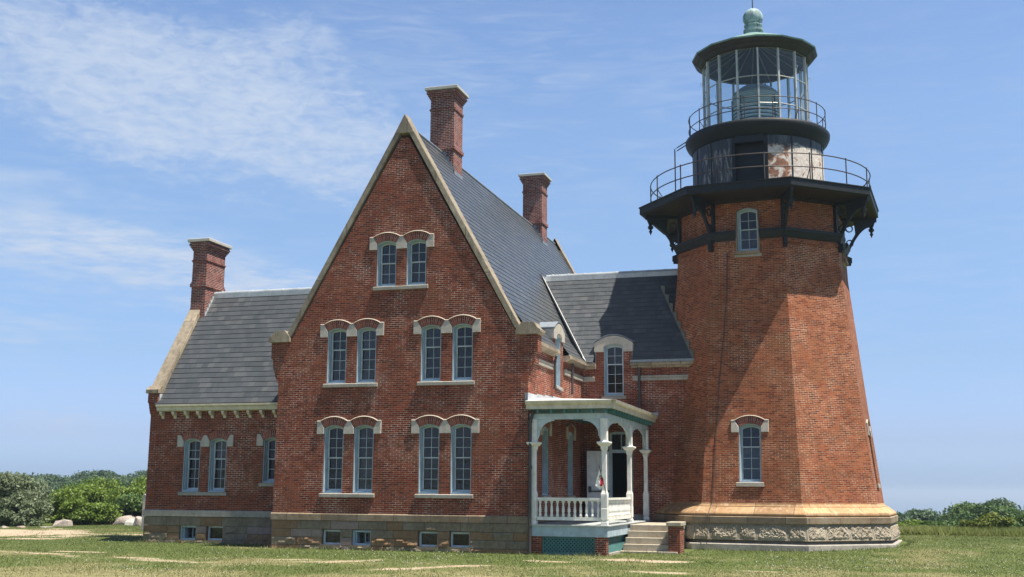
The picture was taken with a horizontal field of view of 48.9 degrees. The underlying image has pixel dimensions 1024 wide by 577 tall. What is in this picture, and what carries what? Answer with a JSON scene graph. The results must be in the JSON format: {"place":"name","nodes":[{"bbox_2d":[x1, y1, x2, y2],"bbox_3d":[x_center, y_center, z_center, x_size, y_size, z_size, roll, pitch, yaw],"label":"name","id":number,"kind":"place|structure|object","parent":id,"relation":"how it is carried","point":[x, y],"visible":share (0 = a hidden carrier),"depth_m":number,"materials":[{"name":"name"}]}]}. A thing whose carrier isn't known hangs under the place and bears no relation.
{"place":"outdoors","nodes":[
{"label":"outdoors","id":0,"kind":"place"},
{"bbox_2d":[0,499,1023,576],"bbox_3d":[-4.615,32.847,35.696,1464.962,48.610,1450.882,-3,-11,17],"label":"ground","id":1,"kind":"structure","parent":0,"point":[13,532],"depth_m":31.61,"materials":[{"name":"green plant"}]},
{"bbox_2d":[0,489,53,525],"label":"silver bush","id":2,"kind":"object","parent":1,"relation":"on","point":[32,505],"visible":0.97,"depth_m":57.24,"materials":[{"name":"green plant"}]},
{"bbox_2d":[0,471,55,525],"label":"silver bush","id":3,"kind":"object","parent":1,"relation":"on","point":[10,482],"visible":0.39,"depth_m":59.41,"materials":[{"name":"green plant"}]},
{"bbox_2d":[26,472,74,496],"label":"tree","id":4,"kind":"object","parent":1,"relation":"on","point":[51,479],"visible":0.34,"depth_m":221.84,"materials":[{"name":"green plant"}]},
{"bbox_2d":[46,479,76,493],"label":"tree","id":5,"kind":"object","parent":1,"relation":"on","point":[63,482],"visible":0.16,"depth_m":212.46,"materials":[{"name":"green plant"}]},
{"bbox_2d":[53,519,72,525],"bbox_3d":[-22.964,12.119,57.633,0.932,0.620,0.921,-3,-11,17],"label":"boulder","id":6,"kind":"object","parent":1,"relation":"on","point":[64,522],"visible":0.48,"depth_m":57.41,"materials":[{"name":"stone"}]},
{"bbox_2d":[41,484,111,522],"bbox_3d":[-24.298,12.263,62.993,3.679,2.674,3.400,-3,-11,17],"label":"green shrub","id":7,"kind":"object","parent":1,"relation":"on","point":[99,495],"visible":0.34,"depth_m":62.45,"materials":[{"name":"green plant"}]},
{"bbox_2d":[70,470,89,479],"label":"tree","id":8,"kind":"object","parent":1,"relation":"on","point":[79,475],"visible":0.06,"depth_m":236.96,"materials":[{"name":"green plant"}]},
{"bbox_2d":[51,476,120,511],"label":"green shrub","id":9,"kind":"object","parent":1,"relation":"on","point":[99,482],"visible":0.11,"depth_m":70.91,"materials":[{"name":"green plant"}]},
{"bbox_2d":[49,494,123,524],"bbox_3d":[-22.846,11.969,60.274,3.777,1.927,3.009,-3,-11,17],"label":"green shrub","id":10,"kind":"object","parent":1,"relation":"on","point":[78,510],"visible":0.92,"depth_m":59.66,"materials":[{"name":"green plant"}]},
{"bbox_2d":[50,476,128,498],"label":"green shrub","id":11,"kind":"object","parent":1,"relation":"on","point":[103,484],"visible":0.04,"depth_m":78.60,"materials":[{"name":"green plant"}]},
{"bbox_2d":[77,469,117,479],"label":"tree","id":12,"kind":"object","parent":1,"relation":"on","point":[101,473],"visible":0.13,"depth_m":222.56,"materials":[{"name":"green plant"}]},
{"bbox_2d":[70,474,133,485],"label":"tree","id":13,"kind":"object","parent":1,"relation":"on","point":[119,477],"visible":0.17,"depth_m":215.29,"materials":[{"name":"green plant"}]},
{"bbox_2d":[95,519,111,524],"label":"shrub","id":14,"kind":"object","parent":1,"relation":"on","point":[110,522],"visible":0.12,"depth_m":60.58,"materials":[{"name":"green plant"}]},
{"bbox_2d":[111,515,134,524],"bbox_3d":[-21.002,12.668,60.656,1.844,0.970,1.238,-3,-11,17],"label":"boulder","id":15,"kind":"object","parent":1,"relation":"on","point":[121,520],"visible":0.44,"depth_m":60.16,"materials":[{"name":"stone"}]},
{"bbox_2d":[107,484,145,509],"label":"green shrub","id":16,"kind":"object","parent":1,"relation":"on","point":[122,491],"visible":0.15,"depth_m":65.34,"materials":[{"name":"green plant"}]},
{"bbox_2d":[110,493,143,516],"bbox_3d":[-20.635,12.380,62.157,4.224,2.218,3.198,-3,-11,17],"label":"green shrub","id":17,"kind":"object","parent":1,"relation":"on","point":[132,503],"visible":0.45,"depth_m":61.55,"materials":[{"name":"green plant"}]},
{"bbox_2d":[124,519,133,524],"bbox_3d":[-20.124,12.533,59.735,0.790,0.613,0.576,-3,-11,17],"label":"boulder","id":18,"kind":"object","parent":1,"relation":"on","point":[129,522],"visible":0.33,"depth_m":59.60,"materials":[{"name":"stone"}]},
{"bbox_2d":[125,470,146,482],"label":"tree","id":19,"kind":"object","parent":1,"relation":"on","point":[132,475],"visible":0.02,"depth_m":232.31,"materials":[{"name":"green plant"}]},
{"bbox_2d":[128,475,146,489],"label":"green shrub","id":20,"kind":"object","parent":1,"relation":"on","point":[143,482],"visible":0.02,"depth_m":69.44,"materials":[{"name":"green plant"}]},
{"bbox_2d":[133,516,141,525],"bbox_3d":[-19.471,12.426,59.097,0.759,0.935,0.645,9,-14,-41],"label":"boulder","id":21,"kind":"object","parent":1,"relation":"on","point":[137,520],"visible":0.37,"depth_m":58.84,"materials":[{"name":"stone"}]},
{"bbox_2d":[133,471,146,482],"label":"tree","id":22,"kind":"object","parent":1,"relation":"on","point":[141,476],"visible":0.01,"depth_m":220.65,"materials":[{"name":"green plant"}]},
{"bbox_2d":[141,494,145,529],"bbox_3d":[-17.395,10.718,53.295,0.200,1.980,0.200,-3,-11,17],"label":"wooden post","id":23,"kind":"object","parent":1,"relation":"on","point":[143,508],"visible":0.38,"depth_m":53.27,"materials":[{"name":"grey wood"}]},
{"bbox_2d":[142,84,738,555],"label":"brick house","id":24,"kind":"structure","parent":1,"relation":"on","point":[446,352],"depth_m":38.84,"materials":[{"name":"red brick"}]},
{"bbox_2d":[178,525,195,542],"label":"basement window","id":25,"kind":"structure","parent":24,"relation":"in","point":[187,532],"depth_m":41.34,"materials":[{"name":"clear glass"}]},
{"bbox_2d":[182,439,200,491],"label":"window","id":26,"kind":"structure","parent":24,"relation":"in","point":[191,463],"depth_m":41.74,"materials":[{"name":"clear glass"}]},
{"bbox_2d":[204,526,226,542],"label":"basement window","id":27,"kind":"structure","parent":24,"relation":"in","point":[215,533],"depth_m":40.94,"materials":[{"name":"clear glass"}]},
{"bbox_2d":[208,438,226,491],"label":"window","id":28,"kind":"structure","parent":24,"relation":"in","point":[218,448],"depth_m":41.42,"materials":[{"name":"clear glass"}]},
{"bbox_2d":[262,437,275,482],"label":"window","id":29,"kind":"structure","parent":24,"relation":"in","point":[270,443],"depth_m":40.83,"materials":[{"name":"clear glass"}]},
{"bbox_2d":[323,425,343,492],"bbox_3d":[-5.968,5.768,38.095,0.706,2.268,0.322,-3,-11,17],"label":"window","id":30,"kind":"structure","parent":24,"relation":"in","point":[333,442],"depth_m":38.17,"materials":[{"name":"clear glass"}]},
{"bbox_2d":[320,529,346,547],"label":"basement window","id":31,"kind":"structure","parent":24,"relation":"in","point":[331,539],"depth_m":37.65,"materials":[{"name":"clear glass"}]},
{"bbox_2d":[327,328,346,383],"bbox_3d":[-5.943,2.332,38.708,0.706,1.908,0.322,-3,-11,17],"label":"window","id":32,"kind":"structure","parent":24,"relation":"in","point":[337,338],"depth_m":38.79,"materials":[{"name":"clear glass"}]},
{"bbox_2d":[350,530,370,548],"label":"basement window","id":33,"kind":"structure","parent":24,"relation":"in","point":[361,538],"depth_m":37.39,"materials":[{"name":"clear glass"}]},
{"bbox_2d":[353,425,373,493],"bbox_3d":[-4.916,5.719,37.778,0.706,2.268,0.322,-3,-11,17],"label":"window","id":34,"kind":"structure","parent":24,"relation":"in","point":[363,435],"depth_m":37.85,"materials":[{"name":"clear glass"}]},
{"bbox_2d":[356,327,375,382],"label":"window","id":35,"kind":"structure","parent":24,"relation":"in","point":[366,339],"depth_m":38.47,"materials":[{"name":"clear glass"}]},
{"bbox_2d":[376,241,395,286],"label":"window","id":36,"kind":"structure","parent":24,"relation":"in","point":[386,253],"depth_m":38.83,"materials":[{"name":"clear glass"}]},
{"bbox_2d":[406,239,425,284],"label":"window","id":37,"kind":"structure","parent":24,"relation":"in","point":[416,248],"depth_m":38.51,"materials":[{"name":"clear glass"}]},
{"bbox_2d":[418,424,438,493],"bbox_3d":[-2.678,5.615,37.104,0.706,2.268,0.322,-3,-11,17],"label":"window","id":38,"kind":"structure","parent":24,"relation":"in","point":[428,477],"depth_m":37.18,"materials":[{"name":"clear glass"}]},
{"bbox_2d":[417,531,439,549],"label":"basement window","id":39,"kind":"structure","parent":24,"relation":"in","point":[427,539],"depth_m":36.67,"materials":[{"name":"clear glass"}]},
{"bbox_2d":[421,325,440,381],"bbox_3d":[-2.653,2.179,37.716,0.706,1.908,0.322,-3,-11,17],"label":"window","id":40,"kind":"structure","parent":24,"relation":"in","point":[431,334],"depth_m":37.80,"materials":[{"name":"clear glass"}]},
{"bbox_2d":[450,424,470,493],"bbox_3d":[-1.611,5.565,36.782,0.706,2.268,0.322,-3,-11,17],"label":"window","id":41,"kind":"structure","parent":24,"relation":"in","point":[460,478],"depth_m":36.85,"materials":[{"name":"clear glass"}]},
{"bbox_2d":[448,532,474,550],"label":"basement window","id":42,"kind":"structure","parent":24,"relation":"in","point":[459,540],"depth_m":36.35,"materials":[{"name":"clear glass"}]},
{"bbox_2d":[452,324,472,380],"bbox_3d":[-1.586,2.129,37.395,0.706,1.908,0.322,-3,-11,17],"label":"window","id":43,"kind":"structure","parent":24,"relation":"in","point":[462,355],"depth_m":37.48,"materials":[{"name":"clear glass"}]},
{"bbox_2d":[542,427,547,494],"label":"window","id":44,"kind":"structure","parent":24,"relation":"in","point":[544,437],"depth_m":38.36,"materials":[{"name":"grey glass"}]},
{"bbox_2d":[555,335,559,386],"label":"window","id":45,"kind":"structure","parent":24,"relation":"in","point":[557,341],"depth_m":40.52,"materials":[{"name":"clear glass"}]},
{"bbox_2d":[568,432,572,494],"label":"window","id":46,"kind":"structure","parent":24,"relation":"in","point":[570,441],"depth_m":41.62,"materials":[{"name":"grey glass"}]},
{"bbox_2d":[586,451,609,516],"bbox_3d":[3.255,7.392,42.420,0.900,2.520,0.140,3,-11,-17],"label":"door","id":47,"kind":"structure","parent":24,"relation":"in","point":[594,458],"depth_m":42.45,"materials":[{"name":"wood"}]},
{"bbox_2d":[595,466,605,492],"bbox_3d":[2.743,5.923,34.954,0.179,0.872,0.434,-7,-12,34],"label":"flag","id":48,"kind":"object","parent":24,"relation":"attached to","point":[600,481],"visible":1,"depth_m":34.90,"materials":[{"name":"white fabric"}]},
{"bbox_2d":[604,344,623,395],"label":"window","id":49,"kind":"structure","parent":24,"relation":"in","point":[613,353],"depth_m":43.54,"materials":[{"name":"clear glass"}]},
{"bbox_2d":[7,535,1023,576],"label":"clover flowers","id":50,"kind":"object","parent":1,"relation":"on","point":[602,559],"visible":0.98,"depth_m":31.99,"materials":[{"name":"white plant"}]},
{"bbox_2d":[134,538,913,556],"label":"wall foot grass","id":51,"kind":"structure","parent":1,"relation":"on","point":[794,550],"depth_m":37.41,"materials":[{"name":"green plant"}]},
{"bbox_2d":[620,522,685,553],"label":"stone steps","id":52,"kind":"structure","parent":1,"relation":"on","point":[648,537],"depth_m":37.10,"materials":[{"name":"beige stone"}]},
{"bbox_2d":[666,521,685,553],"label":"brick pier","id":53,"kind":"structure","parent":1,"relation":"on","point":[675,536],"depth_m":36.23,"materials":[{"name":"brick"}]},
{"bbox_2d":[639,0,901,551],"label":"lighthouse tower","id":54,"kind":"structure","parent":1,"relation":"on","point":[754,221],"depth_m":41.18,"materials":[{"name":"brick"}]},
{"bbox_2d":[737,208,757,250],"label":"window","id":55,"kind":"structure","parent":54,"relation":"in","point":[747,227],"depth_m":42.13,"materials":[{"name":"clear glass"}]},
{"bbox_2d":[739,424,760,481],"bbox_3d":[8.470,5.847,39.930,0.776,2.078,0.322,-4,-17,22],"label":"window","id":56,"kind":"structure","parent":54,"relation":"in","point":[749,434],"depth_m":40.01,"materials":[{"name":"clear glass"}]},
{"bbox_2d":[896,511,910,521],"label":"tree","id":57,"kind":"object","parent":1,"relation":"on","point":[902,517],"visible":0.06,"depth_m":120.85,"materials":[{"name":"green plant"}]},
{"bbox_2d":[896,521,929,528],"bbox_3d":[18.387,11.237,52.600,2.165,0.753,1.690,-3,-11,17],"label":"green bush","id":58,"kind":"object","parent":1,"relation":"on","point":[900,523],"visible":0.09,"depth_m":52.54,"materials":[{"name":"green plant"}]},
{"bbox_2d":[903,519,940,522],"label":"green bush","id":59,"kind":"object","parent":1,"relation":"on","point":[912,520],"visible":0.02,"depth_m":58.19,"materials":[{"name":"green plant"}]},
{"bbox_2d":[905,508,942,520],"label":"tree","id":60,"kind":"object","parent":1,"relation":"on","point":[924,514],"visible":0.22,"depth_m":123.52,"materials":[{"name":"green plant"}]},
{"bbox_2d":[919,520,952,527],"bbox_3d":[19.995,11.409,53.556,1.942,0.842,2.721,4,-11,-17],"label":"green bush","id":61,"kind":"object","parent":1,"relation":"on","point":[935,523],"visible":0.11,"depth_m":53.15,"materials":[{"name":"green plant"}]},
{"bbox_2d":[937,520,975,526],"bbox_3d":[23.558,12.902,59.462,3.529,1.407,4.361,8,-13,-37],"label":"green bush","id":62,"kind":"object","parent":1,"relation":"on","point":[954,523],"visible":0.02,"depth_m":59.14,"materials":[{"name":"green plant"}]},
{"bbox_2d":[955,519,976,526],"bbox_3d":[20.315,10.722,50.355,1.105,0.814,1.103,4,-11,-17],"label":"bush","id":63,"kind":"object","parent":1,"relation":"on","point":[971,523],"visible":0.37,"depth_m":50.25,"materials":[{"name":"green plant"}]},
{"bbox_2d":[934,501,1023,520],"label":"bush","id":64,"kind":"object","parent":1,"relation":"on","point":[968,511],"visible":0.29,"depth_m":97.81,"materials":[{"name":"green plant"}]},
{"bbox_2d":[969,512,1015,528],"bbox_3d":[21.089,10.414,49.596,1.709,1.160,1.696,2,-10,-7],"label":"bush","id":65,"kind":"object","parent":1,"relation":"on","point":[988,520],"visible":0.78,"depth_m":49.15,"materials":[{"name":"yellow plant"}]},
{"bbox_2d":[983,497,1023,513],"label":"tree","id":66,"kind":"object","parent":1,"relation":"on","point":[1003,502],"visible":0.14,"depth_m":137.50,"materials":[{"name":"green plant"}]},
{"bbox_2d":[1008,514,1023,529],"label":"bush","id":67,"kind":"object","parent":1,"relation":"on","point":[1020,518],"visible":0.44,"depth_m":50.77,"materials":[{"name":"green plant"}]},
{"bbox_2d":[0,0,1023,493],"label":"sky","id":68,"kind":"structure","parent":0,"point":[132,131],"materials":[{"name":"blue"}]},
{"bbox_2d":[882,493,1023,514],"bbox_3d":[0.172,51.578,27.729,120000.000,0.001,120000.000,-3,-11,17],"label":"sea","id":69,"kind":"structure","parent":0,"point":[902,503],"depth_m":7307.56,"materials":[{"name":"blue liquid"}]},
{"bbox_2d":[898,524,1023,536],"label":"tall grass","id":70,"kind":"structure","parent":0,"point":[941,530],"depth_m":48.03,"materials":[{"name":"green plant"}]}
]}

